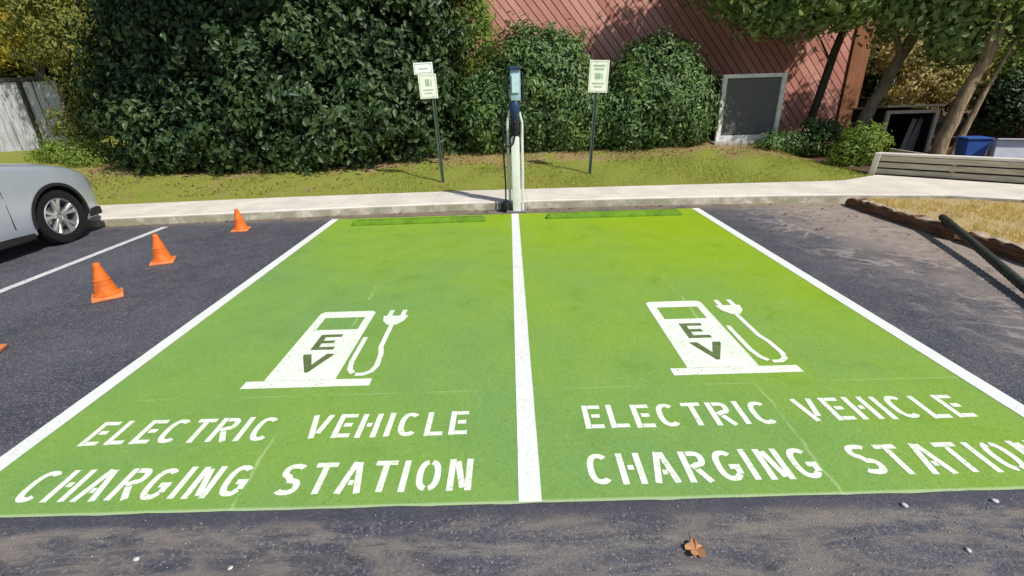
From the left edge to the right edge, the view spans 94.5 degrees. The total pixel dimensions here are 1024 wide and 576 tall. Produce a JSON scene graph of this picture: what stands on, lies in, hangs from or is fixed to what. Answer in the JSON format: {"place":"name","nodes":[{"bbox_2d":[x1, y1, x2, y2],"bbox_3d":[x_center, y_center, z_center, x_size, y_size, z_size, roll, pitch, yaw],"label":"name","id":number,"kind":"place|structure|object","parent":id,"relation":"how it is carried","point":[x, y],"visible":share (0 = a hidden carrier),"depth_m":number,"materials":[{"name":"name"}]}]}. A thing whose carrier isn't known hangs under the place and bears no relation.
{"place":"outdoors","nodes":[
{"label":"outdoors","id":0,"kind":"place"},
{"bbox_2d":[0,118,872,204],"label":"lawn","id":1,"kind":"structure","parent":0,"point":[152,192],"depth_m":9.31,"materials":[{"name":"plant"}]},
{"bbox_2d":[0,76,75,151],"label":"board fence","id":2,"kind":"object","parent":1,"relation":"on","point":[19,102],"visible":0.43,"depth_m":12.83,"materials":[{"name":"grey wood"}]},
{"bbox_2d":[0,0,95,139],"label":"tree","id":3,"kind":"object","parent":1,"relation":"on","point":[41,69],"visible":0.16,"depth_m":13.42,"materials":[{"name":"green plant"}]},
{"bbox_2d":[0,0,118,133],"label":"tree","id":4,"kind":"object","parent":1,"relation":"on","point":[25,74],"visible":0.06,"depth_m":16.62,"materials":[{"name":"green plant"}]},
{"bbox_2d":[0,0,130,149],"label":"tree","id":5,"kind":"object","parent":1,"relation":"on","point":[42,28],"visible":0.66,"depth_m":11.04,"materials":[{"name":"green plant"}]},
{"bbox_2d":[23,133,121,168],"bbox_3d":[-10.329,-3.310,11.214,2.609,0.766,1.480,6,24,19],"label":"ground cover clump","id":6,"kind":"object","parent":1,"relation":"on","point":[78,153],"visible":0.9,"depth_m":11.00,"materials":[{"name":"green plant"}]},
{"bbox_2d":[74,0,176,80],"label":"tree","id":7,"kind":"object","parent":1,"relation":"on","point":[91,1],"depth_m":14.39,"materials":[{"name":"green plant"}]},
{"bbox_2d":[57,0,487,176],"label":"holly shrub","id":8,"kind":"object","parent":1,"relation":"on","point":[234,86],"visible":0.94,"depth_m":9.44,"materials":[{"name":"green plant"}]},
{"bbox_2d":[413,62,444,182],"bbox_3d":[-1.468,-2.855,8.497,0.381,2.166,0.044,-3,22,-3],"label":"parking sign","id":9,"kind":"object","parent":1,"relation":"on","point":[427,81],"visible":0.97,"depth_m":8.23,"materials":[{"name":"white metal"}]},
{"bbox_2d":[438,0,500,121],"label":"leafy sapling","id":10,"kind":"object","parent":1,"relation":"on","point":[483,22],"visible":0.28,"depth_m":10.75,"materials":[{"name":"green plant"}]},
{"bbox_2d":[83,139,932,256],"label":"leaf litter","id":11,"kind":"object","parent":1,"relation":"on","point":[812,204],"visible":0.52,"depth_m":9.79,"materials":[{"name":"brown plant"}]},
{"bbox_2d":[440,11,612,153],"bbox_3d":[0.433,-4.728,10.980,4.335,2.947,2.986,-2,22,0],"label":"rounded shrub","id":12,"kind":"object","parent":1,"relation":"on","point":[556,108],"visible":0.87,"depth_m":10.27,"materials":[{"name":"green plant"}]},
{"bbox_2d":[588,60,609,173],"bbox_3d":[1.573,-3.062,8.765,0.369,2.106,0.042,-1,22,3],"label":"parking sign","id":13,"kind":"object","parent":1,"relation":"on","point":[598,75],"visible":0.94,"depth_m":8.50,"materials":[{"name":"white metal"}]},
{"bbox_2d":[429,0,876,138],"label":"building","id":14,"kind":"structure","parent":1,"relation":"on","point":[614,24],"depth_m":11.95,"materials":[{"name":"red wood"}]},
{"bbox_2d":[585,24,728,152],"bbox_3d":[3.102,-4.593,10.991,3.579,2.610,3.122,-2,22,0],"label":"rounded shrub","id":15,"kind":"object","parent":1,"relation":"on","point":[662,93],"visible":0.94,"depth_m":10.24,"materials":[{"name":"green plant"}]},
{"bbox_2d":[705,73,787,145],"bbox_3d":[5.412,-4.170,11.158,1.620,1.580,1.150,-2,22,-2],"label":"equipment cabinet","id":16,"kind":"object","parent":1,"relation":"on","point":[752,109],"visible":0.72,"depth_m":10.79,"materials":[{"name":"metal"}]},
{"bbox_2d":[752,125,808,154],"bbox_3d":[5.933,-3.257,10.475,1.212,0.649,0.902,-12,24,-22],"label":"shrub","id":17,"kind":"object","parent":1,"relation":"on","point":[780,142],"visible":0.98,"depth_m":10.33,"materials":[{"name":"green plant"}]},
{"bbox_2d":[0,203,1023,575],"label":"parking lot","id":18,"kind":"structure","parent":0,"point":[66,339],"depth_m":2.11,"materials":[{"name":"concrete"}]},
{"bbox_2d":[0,344,7,351],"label":"traffic cone","id":19,"kind":"object","parent":18,"relation":"on","point":[3,347],"visible":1,"depth_m":3.63,"materials":[{"name":"orange plastic"}]},
{"bbox_2d":[0,164,101,250],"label":"parked car","id":20,"kind":"object","parent":18,"relation":"on","point":[51,204],"visible":1,"depth_m":6.08,"materials":[{"name":"silver metal"}]},
{"bbox_2d":[0,227,166,292],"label":"painted line","id":21,"kind":"object","parent":18,"relation":"on","point":[66,265],"visible":1,"depth_m":5.61,"materials":[{"name":"white paint"}]},
{"bbox_2d":[91,262,123,302],"bbox_3d":[-3.908,-0.074,4.514,0.245,0.345,0.245,-18,28,-34],"label":"traffic cone","id":22,"kind":"object","parent":18,"relation":"on","point":[106,288],"visible":1,"depth_m":4.47,"materials":[{"name":"orange plastic"}]},
{"bbox_2d":[149,234,176,265],"bbox_3d":[-4.075,-0.457,5.469,0.238,0.334,0.238,-12,24,-23],"label":"traffic cone","id":23,"kind":"object","parent":18,"relation":"on","point":[161,255],"visible":1,"depth_m":5.43,"materials":[{"name":"orange plastic"}]},
{"bbox_2d":[0,219,337,470],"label":"painted line","id":24,"kind":"object","parent":18,"relation":"on","point":[30,442],"visible":1,"depth_m":3.29,"materials":[{"name":"white paint"}]},
{"bbox_2d":[231,209,251,232],"bbox_3d":[-3.884,-0.970,6.730,0.220,0.310,0.220,-6,23,-11],"label":"traffic cone","id":25,"kind":"object","parent":18,"relation":"on","point":[240,225],"visible":1,"depth_m":6.69,"materials":[{"name":"orange plastic"}]},
{"bbox_2d":[0,214,529,516],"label":"green parking bay","id":26,"kind":"object","parent":18,"relation":"on","point":[449,346],"visible":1,"depth_m":2.94,"materials":[{"name":"paint"}]},
{"bbox_2d":[15,459,473,502],"bbox_3d":[-1.277,0.935,2.302,2.170,0.001,0.216,-2,22,0],"label":"stencil lettering","id":27,"kind":"object","parent":26,"relation":"on","point":[202,490],"visible":1,"depth_m":2.30,"materials":[{"name":"white paint"}]},
{"bbox_2d":[77,411,468,445],"bbox_3d":[-1.307,0.787,2.664,2.120,0.001,0.216,-2,22,0],"label":"stencil lettering","id":28,"kind":"object","parent":26,"relation":"on","point":[222,437],"visible":1,"depth_m":2.66,"materials":[{"name":"white paint"}]},
{"bbox_2d":[240,310,407,388],"bbox_3d":[-1.308,0.418,3.559,0.883,0.001,1.140,-2,22,0],"label":"stencil pictogram","id":29,"kind":"object","parent":26,"relation":"on","point":[318,361],"visible":1,"depth_m":3.38,"materials":[{"name":"white paint"}]},
{"bbox_2d":[352,215,485,225],"bbox_3d":[-1.343,-0.981,6.852,1.920,0.080,0.130,-2,22,0],"label":"wheel stop","id":30,"kind":"object","parent":26,"relation":"on","point":[418,220],"visible":1,"depth_m":6.80,"materials":[{"name":"concrete"}]},
{"bbox_2d":[512,214,541,501],"bbox_3d":[0.064,-0.086,4.671,0.107,0.001,5.495,-2,22,0],"label":"painted line","id":31,"kind":"object","parent":26,"relation":"on","point":[529,487],"visible":1,"depth_m":2.89,"materials":[{"name":"white paint"}]},
{"bbox_2d":[501,66,525,212],"bbox_3d":[0.002,-2.137,6.977,0.395,2.042,0.287,-2,22,0],"label":"charging station","id":32,"kind":"object","parent":18,"relation":"on","point":[515,113],"visible":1,"depth_m":6.95,"materials":[{"name":"metal"}]},
{"bbox_2d":[11,207,1023,575],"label":"grit","id":33,"kind":"object","parent":18,"relation":"on","point":[721,507],"visible":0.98,"depth_m":2.05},
{"bbox_2d":[685,532,705,557],"bbox_3d":[0.726,1.026,1.891,0.080,0.023,0.119,-10,24,-19],"label":"dead leaf","id":34,"kind":"object","parent":18,"relation":"on","point":[694,547],"visible":1,"depth_m":1.88,"materials":[{"name":"brown plant"}]},
{"bbox_2d":[518,208,1023,502],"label":"green parking bay","id":35,"kind":"object","parent":18,"relation":"on","point":[596,333],"visible":0.88,"depth_m":2.94,"materials":[{"name":"paint"}]},
{"bbox_2d":[547,209,681,218],"bbox_3d":[1.476,-1.081,6.875,1.940,0.080,0.130,-1,22,1],"label":"wheel stop","id":36,"kind":"object","parent":35,"relation":"on","point":[608,214],"visible":1,"depth_m":6.83,"materials":[{"name":"concrete"}]},
{"bbox_2d":[646,300,803,374],"bbox_3d":[1.475,0.329,3.557,0.883,0.001,1.140,-2,22,0],"label":"stencil pictogram","id":37,"kind":"object","parent":35,"relation":"on","point":[705,348],"visible":1,"depth_m":3.38,"materials":[{"name":"white paint"}]},
{"bbox_2d":[581,395,977,428],"bbox_3d":[1.471,0.695,2.670,2.136,0.001,0.227,-2,22,0],"label":"stencil lettering","id":38,"kind":"object","parent":35,"relation":"on","point":[750,405],"visible":1,"depth_m":2.67,"materials":[{"name":"white paint"}]},
{"bbox_2d":[587,440,1023,483],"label":"stencil lettering","id":39,"kind":"object","parent":35,"relation":"on","point":[917,449],"visible":1,"depth_m":2.30,"materials":[{"name":"white paint"}]},
{"bbox_2d":[692,208,1023,416],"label":"painted line","id":40,"kind":"object","parent":35,"relation":"on","point":[1014,405],"visible":1,"depth_m":3.46,"materials":[{"name":"white paint"}]},
{"bbox_2d":[845,197,966,240],"bbox_3d":[5.078,-0.964,6.230,0.185,0.148,1.890,-2,22,0],"label":"edging timber","id":41,"kind":"object","parent":18,"relation":"on","point":[928,224],"visible":0.88,"depth_m":6.04,"materials":[{"name":"brown wood"}]},
{"bbox_2d":[874,199,1023,242],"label":"planting island","id":42,"kind":"structure","parent":18,"relation":"on","point":[967,222],"depth_m":6.10,"materials":[{"name":"plant"}]},
{"bbox_2d":[938,214,1023,293],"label":"drain pipe","id":43,"kind":"object","parent":18,"relation":"on","point":[1008,273],"visible":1,"depth_m":4.58,"materials":[{"name":"black plastic"}]},
{"bbox_2d":[961,231,1023,264],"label":"edging timber","id":44,"kind":"object","parent":18,"relation":"on","point":[1006,248],"visible":0.84,"depth_m":4.89,"materials":[{"name":"brown wood"}]},
{"bbox_2d":[990,498,998,502],"bbox_3d":[2.102,0.926,2.061,0.029,0.014,0.022,9,25,24],"label":"pebble","id":45,"kind":"object","parent":18,"relation":"on","point":[994,500],"visible":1,"depth_m":2.06,"materials":[{"name":"white stone"}]},
{"bbox_2d":[85,175,1023,226],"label":"sidewalk","id":46,"kind":"structure","parent":0,"point":[872,187],"depth_m":7.50,"materials":[{"name":"concrete"}]},
{"bbox_2d":[849,104,944,151],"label":"open shed","id":47,"kind":"structure","parent":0,"point":[897,119],"depth_m":11.11,"materials":[{"name":"brown wood"}]},
{"bbox_2d":[793,95,1023,184],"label":"garden bed","id":48,"kind":"object","parent":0,"point":[857,168],"visible":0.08,"depth_m":11.03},
{"bbox_2d":[682,0,883,150],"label":"tree","id":49,"kind":"object","parent":48,"relation":"on","point":[767,18],"visible":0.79,"depth_m":9.75,"materials":[{"name":"green plant"}]},
{"bbox_2d":[790,113,855,156],"bbox_3d":[7.082,-3.555,10.791,1.775,1.083,0.996,-9,23,-17],"label":"shrub","id":50,"kind":"object","parent":48,"relation":"on","point":[824,131],"visible":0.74,"depth_m":10.59,"materials":[{"name":"green plant"}]},
{"bbox_2d":[823,119,895,166],"bbox_3d":[6.982,-2.920,9.535,1.316,0.915,0.998,-2,22,0],"label":"shrub","id":51,"kind":"object","parent":48,"relation":"on","point":[860,144],"visible":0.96,"depth_m":9.39,"materials":[{"name":"green plant"}]},
{"bbox_2d":[857,21,950,109],"bbox_3d":[14.316,-9.161,17.337,7.940,6.534,5.195,-2,22,0],"label":"tree","id":52,"kind":"object","parent":48,"relation":"on","point":[869,84],"visible":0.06,"depth_m":16.84,"materials":[{"name":"green plant"}]},
{"bbox_2d":[789,0,1021,133],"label":"tree","id":53,"kind":"object","parent":48,"relation":"on","point":[960,39],"visible":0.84,"depth_m":9.04,"materials":[{"name":"green plant"}]},
{"bbox_2d":[899,118,916,149],"bbox_3d":[9.270,-3.575,11.089,0.110,0.760,0.021,13,14,-6],"label":"leaning board","id":54,"kind":"object","parent":48,"relation":"on","point":[908,134],"visible":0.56,"depth_m":11.07,"materials":[{"name":"grey wood"}]},
{"bbox_2d":[904,118,922,150],"bbox_3d":[9.444,-3.592,11.137,0.110,0.760,0.020,17,13,-7],"label":"leaning board","id":55,"kind":"object","parent":48,"relation":"on","point":[914,133],"visible":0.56,"depth_m":11.12,"materials":[{"name":"grey wood"}]},
{"bbox_2d":[908,117,921,150],"bbox_3d":[9.546,-3.624,11.179,0.110,0.760,0.020,11,14,-5],"label":"leaning board","id":56,"kind":"object","parent":48,"relation":"on","point":[913,144],"visible":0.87,"depth_m":11.21,"materials":[{"name":"grey wood"}]},
{"bbox_2d":[866,19,1022,121],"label":"tree","id":57,"kind":"object","parent":48,"relation":"on","point":[933,90],"visible":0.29,"depth_m":13.20,"materials":[{"name":"plant"}]},
{"bbox_2d":[868,148,1023,182],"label":"plank wall","id":58,"kind":"structure","parent":48,"relation":"on","point":[911,163],"depth_m":8.03,"materials":[{"name":"grey wood"}]},
{"bbox_2d":[928,75,984,126],"bbox_3d":[17.972,-8.337,15.922,8.018,5.691,5.680,-2,22,0],"label":"tree","id":59,"kind":"object","parent":48,"relation":"on","point":[965,115],"depth_m":16.63,"materials":[{"name":"green plant"}]},
{"bbox_2d":[954,136,994,155],"bbox_3d":[8.676,-2.578,8.972,0.412,0.550,0.400,4,23,14],"label":"blue bin","id":60,"kind":"object","parent":48,"relation":"on","point":[972,145],"visible":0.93,"depth_m":8.81,"materials":[{"name":"plastic"}]},
{"bbox_2d":[929,0,1023,154],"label":"tree","id":61,"kind":"object","parent":48,"relation":"on","point":[945,133],"visible":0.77,"depth_m":9.07,"materials":[{"name":"beige plant"}]},
{"bbox_2d":[962,58,1023,140],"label":"dark shrub","id":62,"kind":"object","parent":48,"relation":"on","point":[1001,107],"visible":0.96,"depth_m":11.14,"materials":[{"name":"green plant"}]},
{"bbox_2d":[986,39,1023,83],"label":"tree","id":63,"kind":"object","parent":48,"relation":"on","point":[1019,61],"visible":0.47,"depth_m":11.25,"materials":[{"name":"green plant"}]},
{"bbox_2d":[986,138,1023,157],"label":"white box","id":64,"kind":"object","parent":48,"relation":"on","point":[1007,147],"visible":0.48,"depth_m":8.55,"materials":[{"name":"white plastic"}]},
{"bbox_2d":[861,195,1023,242],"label":"dry grass","id":65,"kind":"structure","parent":0,"point":[995,206],"depth_m":6.13,"materials":[{"name":"plant"}]},
{"bbox_2d":[1019,124,1023,138],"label":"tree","id":66,"kind":"object","parent":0,"point":[1021,136],"visible":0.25,"depth_m":9.53,"materials":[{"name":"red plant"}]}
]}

